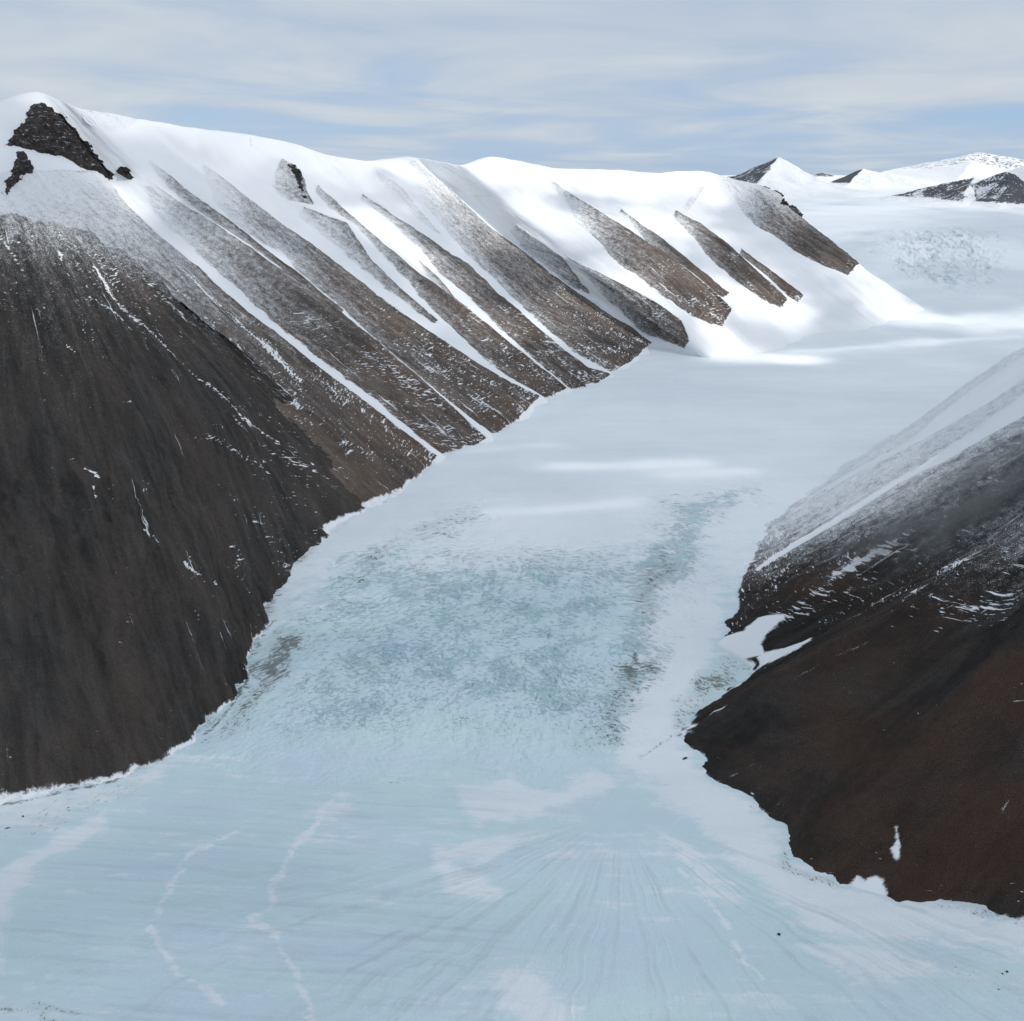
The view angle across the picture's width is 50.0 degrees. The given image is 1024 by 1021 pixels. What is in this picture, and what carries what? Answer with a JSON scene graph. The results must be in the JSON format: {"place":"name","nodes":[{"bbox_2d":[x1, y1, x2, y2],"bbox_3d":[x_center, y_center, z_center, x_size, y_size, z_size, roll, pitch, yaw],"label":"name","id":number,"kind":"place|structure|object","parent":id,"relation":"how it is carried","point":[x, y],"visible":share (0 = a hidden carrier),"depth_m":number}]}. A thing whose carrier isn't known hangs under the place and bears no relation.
{"place":"outdoors","nodes":[
{"label":"outdoors","id":0,"kind":"place"},
{"bbox_2d":[0,212,402,804],"bbox_3d":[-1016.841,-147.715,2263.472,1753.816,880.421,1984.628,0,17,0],"label":"scree spur","id":1,"kind":"structure","parent":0,"point":[178,499],"depth_m":2124.18},
{"bbox_2d":[0,92,923,507],"bbox_3d":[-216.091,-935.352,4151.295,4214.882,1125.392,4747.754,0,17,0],"label":"mountain ridge","id":2,"kind":"structure","parent":0,"point":[396,324],"depth_m":3678.70},
{"bbox_2d":[4,151,33,194],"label":"rock crag","id":3,"kind":"structure","parent":2,"relation":"on","point":[22,165],"depth_m":2981.65},
{"bbox_2d":[6,102,113,179],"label":"rock crag","id":4,"kind":"structure","parent":2,"relation":"on","point":[44,128],"depth_m":3189.04},
{"bbox_2d":[114,166,134,179],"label":"rock crag","id":5,"kind":"structure","parent":2,"relation":"on","point":[124,171],"depth_m":3280.23},
{"bbox_2d":[287,164,306,197],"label":"rock crag","id":6,"kind":"structure","parent":2,"relation":"on","point":[296,172],"depth_m":3798.20},
{"bbox_2d":[763,186,802,216],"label":"rock crag","id":7,"kind":"structure","parent":2,"relation":"on","point":[794,209],"depth_m":5098.07},
{"bbox_2d":[0,175,1023,1020],"bbox_3d":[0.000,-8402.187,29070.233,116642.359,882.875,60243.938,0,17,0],"label":"glacier","id":8,"kind":"object","parent":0,"point":[430,763],"visible":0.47,"depth_m":1689.34},
{"bbox_2d":[981,166,1023,179],"bbox_3d":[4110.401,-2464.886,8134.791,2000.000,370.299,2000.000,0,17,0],"label":"snow peak","id":9,"kind":"structure","parent":8,"relation":"on","point":[1018,171],"depth_m":8227.32},
{"bbox_2d":[0,0,1023,174],"label":"sky","id":10,"kind":"structure","parent":0,"point":[720,87]},
{"bbox_2d":[728,157,908,198],"bbox_3d":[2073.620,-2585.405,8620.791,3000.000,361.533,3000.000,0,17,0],"label":"snow peak","id":11,"kind":"structure","parent":0,"point":[787,179],"depth_m":8215.68},
{"bbox_2d":[813,173,841,177],"bbox_3d":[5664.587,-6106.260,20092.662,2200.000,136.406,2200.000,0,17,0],"label":"snow peak","id":12,"kind":"structure","parent":0,"point":[820,175],"depth_m":19928.03},
{"bbox_2d":[681,347,1023,921],"bbox_3d":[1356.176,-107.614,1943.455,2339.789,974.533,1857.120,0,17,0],"label":"scree mountain","id":13,"kind":"structure","parent":0,"point":[861,726],"depth_m":1746.54},
{"bbox_2d":[829,169,939,188],"bbox_3d":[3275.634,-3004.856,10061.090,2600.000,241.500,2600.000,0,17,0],"label":"snow peak","id":14,"kind":"structure","parent":0,"point":[863,179],"depth_m":9831.05},
{"bbox_2d":[878,177,980,206],"bbox_3d":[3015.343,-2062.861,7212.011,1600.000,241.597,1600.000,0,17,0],"label":"snow peak","id":15,"kind":"structure","parent":0,"point":[960,193],"depth_m":7174.69},
{"bbox_2d":[880,152,1023,174],"bbox_3d":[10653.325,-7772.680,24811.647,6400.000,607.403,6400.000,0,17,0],"label":"snow peak","id":16,"kind":"structure","parent":0,"point":[1008,163],"depth_m":24268.06},
{"bbox_2d":[899,161,1008,183],"bbox_3d":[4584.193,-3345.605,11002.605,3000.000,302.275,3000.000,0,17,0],"label":"snow peak","id":17,"kind":"structure","parent":0,"point":[956,172],"depth_m":10754.54},
{"bbox_2d":[921,171,1023,210],"bbox_3d":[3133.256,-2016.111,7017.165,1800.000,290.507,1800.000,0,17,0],"label":"snow peak","id":18,"kind":"structure","parent":0,"point":[1004,190],"depth_m":6863.96}
]}

